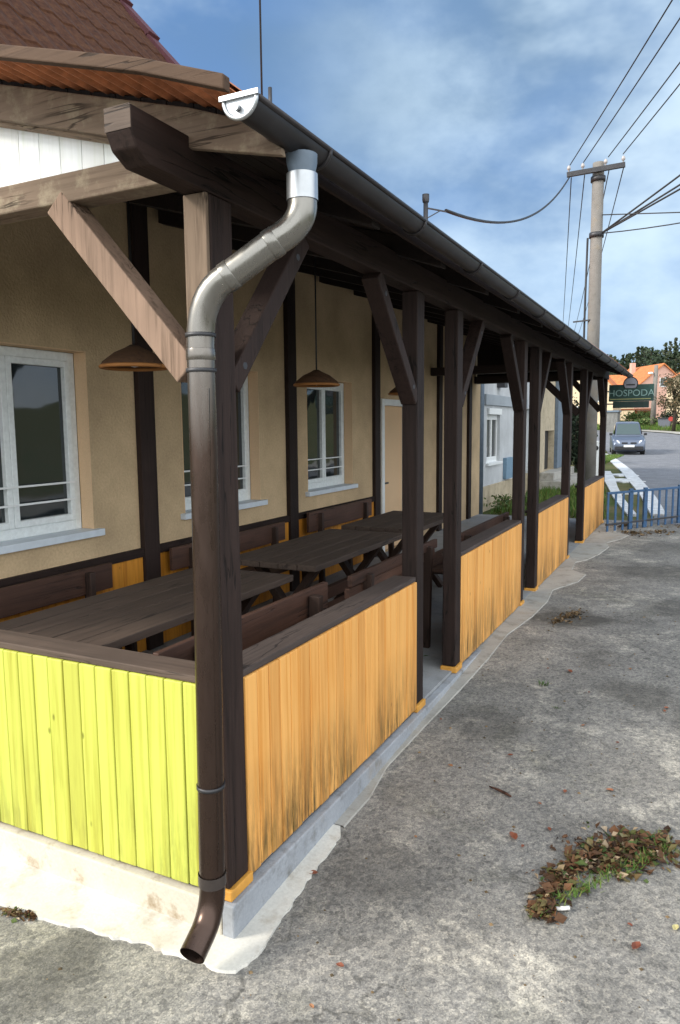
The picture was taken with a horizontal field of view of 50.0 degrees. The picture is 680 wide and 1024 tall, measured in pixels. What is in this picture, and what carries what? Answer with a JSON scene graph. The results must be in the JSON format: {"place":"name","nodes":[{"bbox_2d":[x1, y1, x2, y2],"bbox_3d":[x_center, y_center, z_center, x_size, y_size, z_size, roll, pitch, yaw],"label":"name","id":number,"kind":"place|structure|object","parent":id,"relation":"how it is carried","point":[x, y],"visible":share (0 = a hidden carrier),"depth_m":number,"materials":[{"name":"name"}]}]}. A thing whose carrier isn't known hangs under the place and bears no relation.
{"place":"outdoors","nodes":[
{"label":"outdoors","id":0,"kind":"place"},
{"bbox_2d":[0,520,679,1023],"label":"asphalt yard","id":1,"kind":"structure","parent":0,"point":[408,934],"depth_m":2.77,"materials":[{"name":"grey asphalt"}]},
{"bbox_2d":[0,906,36,922],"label":"corner debris","id":2,"kind":"object","parent":1,"relation":"on","point":[28,913],"visible":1,"depth_m":2.65,"materials":[{"name":"brown plant"}]},
{"bbox_2d":[0,824,340,973],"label":"pale concrete apron","id":3,"kind":"object","parent":1,"relation":"on","point":[50,897],"visible":0.61,"depth_m":2.65,"materials":[{"name":"white concrete"}]},
{"bbox_2d":[0,649,480,938],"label":"concrete plinth","id":4,"kind":"structure","parent":3,"relation":"on","point":[159,893],"depth_m":2.83,"materials":[{"name":"white concrete"}]},
{"bbox_2d":[0,629,198,886],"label":"boarded low wall","id":5,"kind":"structure","parent":4,"relation":"on","point":[98,749],"depth_m":2.72,"materials":[{"name":"yellow wood"}]},
{"bbox_2d":[0,44,626,901],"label":"timber veranda","id":6,"kind":"object","parent":4,"relation":"on","point":[172,144],"visible":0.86,"depth_m":2.54,"materials":[{"name":"brown wood"}]},
{"bbox_2d":[99,201,167,370],"bbox_3d":[-1.055,-1.217,3.677,0.354,0.976,0.354,3,7,26],"label":"pendant lamp","id":7,"kind":"object","parent":6,"relation":"hanging from","point":[133,357],"visible":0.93,"depth_m":3.64,"materials":[{"name":"metal"}]},
{"bbox_2d":[180,149,317,963],"bbox_3d":[-0.285,0.209,2.229,0.429,2.489,0.256,2,7,19],"label":"downpipe","id":8,"kind":"object","parent":6,"relation":"attached to","point":[283,235],"visible":1,"depth_m":2.24,"materials":[{"name":"brown metal"}]},
{"bbox_2d":[259,0,271,101],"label":"lightning rod","id":9,"kind":"object","parent":6,"relation":"on","point":[269,88],"visible":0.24,"depth_m":2.26,"materials":[{"name":"metal"}]},
{"bbox_2d":[293,256,339,387],"bbox_3d":[-0.181,-1.432,5.440,0.354,0.976,0.354,3,7,26],"label":"pendant lamp","id":10,"kind":"object","parent":6,"relation":"hanging from","point":[316,378],"visible":1,"depth_m":5.40,"materials":[{"name":"metal"}]},
{"bbox_2d":[388,387,397,395],"bbox_3d":[0.645,-1.635,7.106,0.354,0.976,0.354,3,7,26],"label":"pendant lamp","id":11,"kind":"object","parent":6,"relation":"hanging from","point":[393,392],"visible":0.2,"depth_m":7.08,"materials":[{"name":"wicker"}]},
{"bbox_2d":[219,87,633,377],"bbox_3d":[2.230,-1.608,6.845,0.121,0.108,11.270,3,7,26],"label":"rain gutter","id":12,"kind":"object","parent":6,"relation":"attached to","point":[256,110],"visible":0.95,"depth_m":2.50,"materials":[{"name":"metal"}]},
{"bbox_2d":[422,193,445,219],"bbox_3d":[0.891,-2.534,6.867,0.253,0.880,0.067,-3,7,-17],"label":"roof mast","id":13,"kind":"object","parent":6,"relation":"on","point":[425,198],"visible":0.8,"depth_m":6.79,"materials":[{"name":"metal"}]},
{"bbox_2d":[607,377,653,407],"bbox_3d":[4.643,-1.915,11.667,0.720,0.492,0.053,3,7,26],"label":"pub sign","id":14,"kind":"object","parent":6,"relation":"attached to","point":[630,392],"visible":1,"depth_m":11.65,"materials":[{"name":"green plastic"}]},
{"bbox_2d":[442,520,521,662],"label":"boarded low wall","id":15,"kind":"structure","parent":4,"relation":"on","point":[490,580],"depth_m":5.53,"materials":[{"name":"brown wood"}]},
{"bbox_2d":[0,0,479,651],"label":"pub house","id":16,"kind":"structure","parent":1,"relation":"on","point":[94,464],"depth_m":5.23,"materials":[{"name":"beige paint"}]},
{"bbox_2d":[0,346,81,541],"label":"window","id":17,"kind":"structure","parent":16,"relation":"in","point":[40,485],"depth_m":4.55,"materials":[{"name":"white paint"}]},
{"bbox_2d":[181,376,250,509],"bbox_3d":[-1.077,-0.628,6.174,0.076,1.149,1.084,3,7,26],"label":"window","id":18,"kind":"structure","parent":16,"relation":"in","point":[242,411],"depth_m":6.53,"materials":[{"name":"white paint"}]},
{"bbox_2d":[307,383,343,489],"bbox_3d":[-0.198,-0.844,7.946,0.076,1.149,1.064,3,7,26],"label":"window","id":19,"kind":"structure","parent":16,"relation":"in","point":[325,405],"depth_m":8.00,"materials":[{"name":"white paint"}]},
{"bbox_2d":[381,399,401,551],"bbox_3d":[0.677,-0.493,9.615,0.150,1.950,0.950,3,7,26],"label":"door","id":20,"kind":"structure","parent":16,"relation":"in","point":[391,409],"depth_m":9.59,"materials":[{"name":"white paint"}]},
{"bbox_2d":[336,962,343,966],"bbox_3d":[0.000,1.484,2.389,0.023,0.008,0.021,-3,7,-20],"label":"fallen leaf","id":21,"kind":"object","parent":1,"relation":"on","point":[340,964],"visible":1,"depth_m":2.39,"materials":[{"name":"orange plant"}]},
{"bbox_2d":[46,603,677,1021],"bbox_3d":[0.835,1.187,4.319,3.799,0.145,5.705,3,7,26],"label":"grit","id":22,"kind":"object","parent":1,"relation":"on","point":[484,855],"visible":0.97,"depth_m":2.95,"materials":[{"name":"gravel"}]},
{"bbox_2d":[334,525,628,827],"bbox_3d":[2.301,0.808,7.391,0.552,0.136,9.660,3,7,26],"label":"concrete apron","id":23,"kind":"object","parent":1,"relation":"on","point":[564,573],"visible":0.68,"depth_m":6.07,"materials":[{"name":"grey concrete"}]},
{"bbox_2d":[489,786,511,796],"bbox_3d":[0.753,1.306,3.414,0.020,0.017,0.129,-6,9,-39],"label":"twig","id":24,"kind":"object","parent":1,"relation":"on","point":[502,791],"visible":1,"depth_m":3.41,"materials":[{"name":"brown wood"}]},
{"bbox_2d":[509,832,517,838],"bbox_3d":[0.728,1.359,3.062,0.041,0.014,0.038,4,8,36],"label":"fallen leaf","id":25,"kind":"object","parent":1,"relation":"on","point":[513,835],"visible":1,"depth_m":3.06,"materials":[{"name":"red plant"}]},
{"bbox_2d":[556,906,569,910],"bbox_3d":[0.799,1.423,2.618,0.051,0.017,0.015,-1,7,-2],"label":"paper tube","id":26,"kind":"object","parent":1,"relation":"on","point":[564,908],"visible":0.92,"depth_m":2.61,"materials":[{"name":"white paper"}]},
{"bbox_2d":[547,607,588,626],"bbox_3d":[1.948,0.884,6.173,0.286,0.043,0.732,5,9,41],"label":"ground debris","id":27,"kind":"object","parent":1,"relation":"on","point":[571,613],"visible":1,"depth_m":6.17,"materials":[{"name":"brown plant"}]},
{"bbox_2d":[524,821,679,924],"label":"leaf pile","id":28,"kind":"object","parent":1,"relation":"on","point":[611,852],"visible":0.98,"depth_m":2.86,"materials":[{"name":"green plant"}]},
{"bbox_2d":[540,827,679,915],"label":"grass sprigs","id":29,"kind":"object","parent":28,"relation":"on","point":[589,884],"depth_m":2.77,"materials":[{"name":"green plant"}]},
{"bbox_2d":[631,941,640,948],"bbox_3d":[0.990,1.447,2.436,0.030,0.013,0.047,3,7,26],"label":"fallen leaf","id":30,"kind":"object","parent":1,"relation":"on","point":[635,944],"visible":1,"depth_m":2.44,"materials":[{"name":"red plant"}]},
{"bbox_2d":[605,484,679,531],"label":"blue metal fence","id":31,"kind":"object","parent":1,"relation":"on","point":[644,520],"visible":1,"depth_m":11.40,"materials":[{"name":"metal"}]},
{"bbox_2d":[610,524,679,536],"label":"verge litter","id":32,"kind":"object","parent":1,"relation":"on","point":[648,532],"visible":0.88,"depth_m":10.91,"materials":[{"name":"brown plant"}]},
{"bbox_2d":[672,924,678,929],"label":"fallen leaf","id":33,"kind":"object","parent":1,"relation":"on","point":[675,926],"visible":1,"depth_m":2.52,"materials":[{"name":"yellow plant"}]},
{"bbox_2d":[142,514,579,883],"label":"porch floor","id":34,"kind":"structure","parent":0,"point":[435,676],"depth_m":6.47,"materials":[{"name":"grey concrete"}]},
{"bbox_2d":[0,563,137,651],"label":"garden bench","id":35,"kind":"object","parent":34,"relation":"on","point":[15,599],"visible":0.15,"depth_m":4.44,"materials":[{"name":"brown wood"}]},
{"bbox_2d":[0,568,292,648],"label":"beer table","id":36,"kind":"object","parent":34,"relation":"on","point":[119,618],"visible":0.38,"depth_m":3.59,"materials":[{"name":"brown wood"}]},
{"bbox_2d":[169,522,310,635],"bbox_3d":[-0.710,0.551,6.107,0.435,0.729,1.650,3,7,26],"label":"garden bench","id":37,"kind":"object","parent":34,"relation":"on","point":[181,555],"visible":0.26,"depth_m":6.29,"materials":[{"name":"brown wood"}]},
{"bbox_2d":[153,581,327,660],"bbox_3d":[-0.528,0.834,3.452,0.510,0.784,1.380,3,7,26],"label":"garden bench","id":38,"kind":"object","parent":34,"relation":"on","point":[267,621],"visible":0.16,"depth_m":3.45,"materials":[{"name":"brown wood"}]},
{"bbox_2d":[240,529,401,600],"bbox_3d":[-0.121,0.613,5.626,0.716,0.732,1.600,3,7,26],"label":"beer table","id":39,"kind":"object","parent":34,"relation":"on","point":[313,555],"visible":0.68,"depth_m":5.38,"materials":[{"name":"brown wood"}]},
{"bbox_2d":[242,575,416,872],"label":"boarded low wall","id":40,"kind":"structure","parent":34,"relation":"on","point":[330,699],"depth_m":3.10,"materials":[{"name":"brown wood"}]},
{"bbox_2d":[307,499,393,582],"bbox_3d":[0.206,0.311,7.954,0.435,0.759,1.560,3,7,26],"label":"garden bench","id":41,"kind":"object","parent":34,"relation":"on","point":[320,520],"visible":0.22,"depth_m":7.87,"materials":[{"name":"brown wood"}]},
{"bbox_2d":[328,539,436,647],"bbox_3d":[0.205,0.658,4.931,0.510,0.774,1.500,3,7,26],"label":"garden bench","id":42,"kind":"object","parent":34,"relation":"on","point":[366,578],"visible":0.36,"depth_m":4.81,"materials":[{"name":"brown wood"}]},
{"bbox_2d":[341,511,442,587],"bbox_3d":[0.614,0.431,7.109,0.716,0.732,1.270,3,7,26],"label":"beer table","id":43,"kind":"object","parent":34,"relation":"on","point":[390,521],"visible":0.41,"depth_m":6.83,"materials":[{"name":"brown wood"}]},
{"bbox_2d":[432,512,509,574],"bbox_3d":[1.168,0.449,6.831,0.510,0.729,1.780,3,7,26],"label":"garden bench","id":44,"kind":"object","parent":34,"relation":"on","point":[465,535],"visible":0.2,"depth_m":6.50,"materials":[{"name":"brown wood"}]},
{"bbox_2d":[525,495,567,586],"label":"boarded low wall","id":45,"kind":"structure","parent":34,"relation":"on","point":[552,531],"depth_m":7.86,"materials":[{"name":"brown wood"}]},
{"bbox_2d":[575,476,603,539],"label":"boarded low wall","id":46,"kind":"structure","parent":34,"relation":"on","point":[593,503],"depth_m":10.87,"materials":[{"name":"brown wood"}]},
{"bbox_2d":[130,0,679,367],"label":"sky","id":47,"kind":"structure","parent":0,"point":[483,108],"materials":[{"name":"blue"}]},
{"bbox_2d":[483,428,679,520],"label":"ground","id":48,"kind":"structure","parent":0,"point":[611,467],"depth_m":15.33,"materials":[{"name":"green plant"}]},
{"bbox_2d":[484,494,506,510],"bbox_3d":[2.952,-0.177,13.954,0.614,0.335,0.852,0,7,3],"label":"weed plant","id":49,"kind":"object","parent":48,"relation":"on","point":[497,505],"visible":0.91,"depth_m":13.99,"materials":[{"name":"green plant"}]},
{"bbox_2d":[495,493,511,506],"bbox_3d":[3.306,-0.211,14.620,0.520,0.276,0.771,5,9,39],"label":"weed plant","id":50,"kind":"object","parent":48,"relation":"on","point":[507,497],"visible":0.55,"depth_m":14.61,"materials":[{"name":"green plant"}]},
{"bbox_2d":[479,382,529,513],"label":"grey house","id":51,"kind":"structure","parent":48,"relation":"on","point":[496,444],"depth_m":14.63,"materials":[{"name":"grey plaster"},{"name":"white paint"},{"name":"orange tile"}]},
{"bbox_2d":[486,415,496,462],"bbox_3d":[2.955,-1.449,14.404,0.064,0.930,1.000,3,7,26],"label":"window","id":52,"kind":"structure","parent":51,"relation":"in","point":[491,419],"depth_m":14.48,"materials":[{"name":"white paint"}]},
{"bbox_2d":[539,381,576,488],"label":"stone house","id":53,"kind":"structure","parent":48,"relation":"on","point":[551,424],"depth_m":19.85,"materials":[{"name":"beige paint"}]},
{"bbox_2d":[544,431,547,468],"bbox_3d":[5.451,-1.668,19.709,0.100,1.050,1.280,3,7,26],"label":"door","id":54,"kind":"structure","parent":53,"relation":"in","point":[546,432],"depth_m":20.04,"materials":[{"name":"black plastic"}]},
{"bbox_2d":[571,392,599,471],"bbox_3d":[8.240,-2.767,25.311,1.566,2.775,1.725,3,7,26],"label":"shrub","id":55,"kind":"object","parent":48,"relation":"on","point":[574,442],"visible":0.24,"depth_m":25.02,"materials":[{"name":"green plant"}]},
{"bbox_2d":[567,155,624,480],"bbox_3d":[5.461,-3.837,15.880,1.166,7.261,0.350,2,7,19],"label":"utility pole","id":56,"kind":"object","parent":48,"relation":"on","point":[598,180],"visible":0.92,"depth_m":15.66,"materials":[{"name":"concrete"}]},
{"bbox_2d":[445,177,569,223],"bbox_3d":[2.950,-4.998,11.230,0.032,3.246,9.931,2,7,23],"label":"overhead cable","id":57,"kind":"object","parent":56,"relation":"attached to","point":[481,220],"visible":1,"depth_m":9.00,"materials":[{"name":"black rubber"}]},
{"bbox_2d":[570,0,672,164],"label":"overhead cable","id":58,"kind":"object","parent":56,"relation":"attached to","point":[625,75],"visible":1,"depth_m":11.25,"materials":[{"name":"black rubber"}]},
{"bbox_2d":[583,18,679,162],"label":"overhead cable","id":59,"kind":"object","parent":56,"relation":"attached to","point":[635,85],"visible":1,"depth_m":11.66,"materials":[{"name":"black rubber"}]},
{"bbox_2d":[602,188,679,232],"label":"overhead cable","id":60,"kind":"object","parent":56,"relation":"attached to","point":[670,194],"visible":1,"depth_m":14.65,"materials":[{"name":"black rubber"}]},
{"bbox_2d":[602,212,679,214],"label":"overhead cable","id":61,"kind":"object","parent":56,"relation":"attached to","point":[641,213],"visible":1,"depth_m":14.69,"materials":[{"name":"black rubber"}]},
{"bbox_2d":[603,184,679,231],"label":"overhead cable","id":62,"kind":"object","parent":56,"relation":"attached to","point":[654,200],"visible":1,"depth_m":14.54,"materials":[{"name":"black rubber"}]},
{"bbox_2d":[603,222,679,233],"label":"overhead cable","id":63,"kind":"object","parent":56,"relation":"attached to","point":[641,228],"visible":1,"depth_m":14.71,"materials":[{"name":"black rubber"}]},
{"bbox_2d":[604,174,679,230],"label":"overhead cable","id":64,"kind":"object","parent":56,"relation":"attached to","point":[655,193],"visible":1,"depth_m":14.60,"materials":[{"name":"black rubber"}]},
{"bbox_2d":[608,62,679,156],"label":"overhead cable","id":65,"kind":"object","parent":56,"relation":"attached to","point":[645,107],"visible":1,"depth_m":12.68,"materials":[{"name":"black rubber"}]},
{"bbox_2d":[623,84,679,153],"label":"overhead cable","id":66,"kind":"object","parent":56,"relation":"attached to","point":[652,117],"visible":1,"depth_m":13.13,"materials":[{"name":"black rubber"}]},
{"bbox_2d":[572,376,620,424],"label":"yellow cream house","id":67,"kind":"structure","parent":48,"relation":"on","point":[611,381],"depth_m":73.92,"materials":[{"name":"beige paint"}]},
{"bbox_2d":[596,441,598,475],"bbox_3d":[7.370,-1.470,20.962,0.300,1.140,0.315,3,7,26],"label":"white box","id":68,"kind":"object","parent":48,"relation":"on","point":[597,458],"visible":0.17,"depth_m":20.81,"materials":[{"name":"paint"}]},
{"bbox_2d":[606,410,621,431],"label":"grey hut","id":69,"kind":"object","parent":48,"relation":"on","point":[613,417],"visible":0.68,"depth_m":57.98,"materials":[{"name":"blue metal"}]},
{"bbox_2d":[609,375,633,408],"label":"cream house","id":70,"kind":"structure","parent":48,"relation":"on","point":[618,379],"depth_m":89.75,"materials":[{"name":"orange tile"}]},
{"bbox_2d":[605,454,664,516],"bbox_3d":[9.890,-1.540,26.248,1.168,0.045,28.345,2,7,18],"label":"road marking","id":71,"kind":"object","parent":48,"relation":"on","point":[634,480],"depth_m":19.38,"materials":[{"name":"paint"}]},
{"bbox_2d":[620,408,650,420],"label":"garden shed","id":72,"kind":"structure","parent":48,"relation":"on","point":[625,411],"depth_m":83.84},
{"bbox_2d":[620,410,634,420],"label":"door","id":73,"kind":"structure","parent":72,"relation":"in","point":[623,412],"depth_m":84.17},
{"bbox_2d":[597,420,679,429],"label":"meadow grass","id":74,"kind":"structure","parent":48,"relation":"on","point":[653,427],"depth_m":60.73,"materials":[{"name":"green plant"}]},
{"bbox_2d":[620,411,658,421],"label":"hedge bush","id":75,"kind":"object","parent":48,"relation":"on","point":[633,416],"visible":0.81,"depth_m":74.80,"materials":[{"name":"green plant"}]},
{"bbox_2d":[607,337,679,374],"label":"hill forest","id":76,"kind":"object","parent":48,"relation":"on","point":[668,357],"visible":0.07,"depth_m":129.94,"materials":[{"name":"green plant"}]},
{"bbox_2d":[635,416,655,426],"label":"hedge bush","id":77,"kind":"object","parent":48,"relation":"on","point":[644,421],"visible":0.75,"depth_m":65.82,"materials":[{"name":"green plant"}]},
{"bbox_2d":[627,363,675,418],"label":"pink house","id":78,"kind":"structure","parent":48,"relation":"on","point":[641,375],"depth_m":96.91,"materials":[{"name":"pink paint"}]},
{"bbox_2d":[648,365,657,425],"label":"street lamp","id":79,"kind":"object","parent":48,"relation":"on","point":[653,403],"visible":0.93,"depth_m":67.14,"materials":[{"name":"concrete"}]},
{"bbox_2d":[658,418,669,427],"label":"grey container","id":80,"kind":"object","parent":48,"relation":"on","point":[662,422],"visible":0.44,"depth_m":63.31,"materials":[{"name":"plastic"}]},
{"bbox_2d":[654,373,679,430],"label":"tree","id":81,"kind":"object","parent":48,"relation":"on","point":[674,403],"visible":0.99,"depth_m":56.65,"materials":[{"name":"brown plant"}]},
{"bbox_2d":[655,410,679,425],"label":"hedge bush","id":82,"kind":"object","parent":48,"relation":"on","point":[666,415],"visible":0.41,"depth_m":65.62,"materials":[{"name":"green plant"}]},
{"bbox_2d":[664,372,679,424],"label":"red roofed house","id":83,"kind":"structure","parent":48,"relation":"on","point":[678,420],"depth_m":69.36,"materials":[{"name":"paint"}]},
{"bbox_2d":[597,430,679,524],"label":"road","id":84,"kind":"structure","parent":0,"point":[656,464],"depth_m":29.86,"materials":[{"name":"grey asphalt"}]},
{"bbox_2d":[609,422,646,453],"bbox_3d":[15.714,-4.073,39.919,1.898,1.740,4.215,2,7,18],"label":"parked car","id":85,"kind":"object","parent":84,"relation":"on","point":[626,436],"visible":1,"depth_m":38.67,"materials":[{"name":"paint"}]},
{"bbox_2d":[642,430,679,433],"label":"pavement","id":86,"kind":"structure","parent":0,"point":[662,431],"depth_m":55.93,"materials":[{"name":"concrete"}]},
{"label":"utility pole","id":87,"kind":"object","parent":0,"visible":0},
{"bbox_2d":[563,177,571,318],"bbox_3d":[11.748,-10.340,38.377,0.022,1.084,47.585,1,7,16],"label":"overhead cable","id":88,"kind":"object","parent":87,"relation":"attached to","point":[567,240],"visible":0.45,"depth_m":20.26,"materials":[{"name":"black rubber"}]},
{"bbox_2d":[568,175,584,325],"bbox_3d":[12.006,-10.331,38.251,0.022,1.077,47.581,1,7,16],"label":"overhead cable","id":89,"kind":"object","parent":87,"relation":"attached to","point":[577,241],"visible":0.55,"depth_m":20.38,"materials":[{"name":"black rubber"}]},
{"bbox_2d":[574,171,608,330],"bbox_3d":[12.363,-10.324,38.075,0.022,1.056,47.614,1,7,16],"label":"overhead cable","id":90,"kind":"object","parent":87,"relation":"attached to","point":[588,268],"visible":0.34,"depth_m":24.48,"materials":[{"name":"black metal"}]},
{"bbox_2d":[578,168,623,333],"bbox_3d":[12.627,-10.315,37.944,0.022,1.048,47.612,1,7,16],"label":"overhead cable","id":91,"kind":"object","parent":87,"relation":"attached to","point":[609,222],"visible":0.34,"depth_m":18.23,"materials":[{"name":"black rubber"}]}
]}

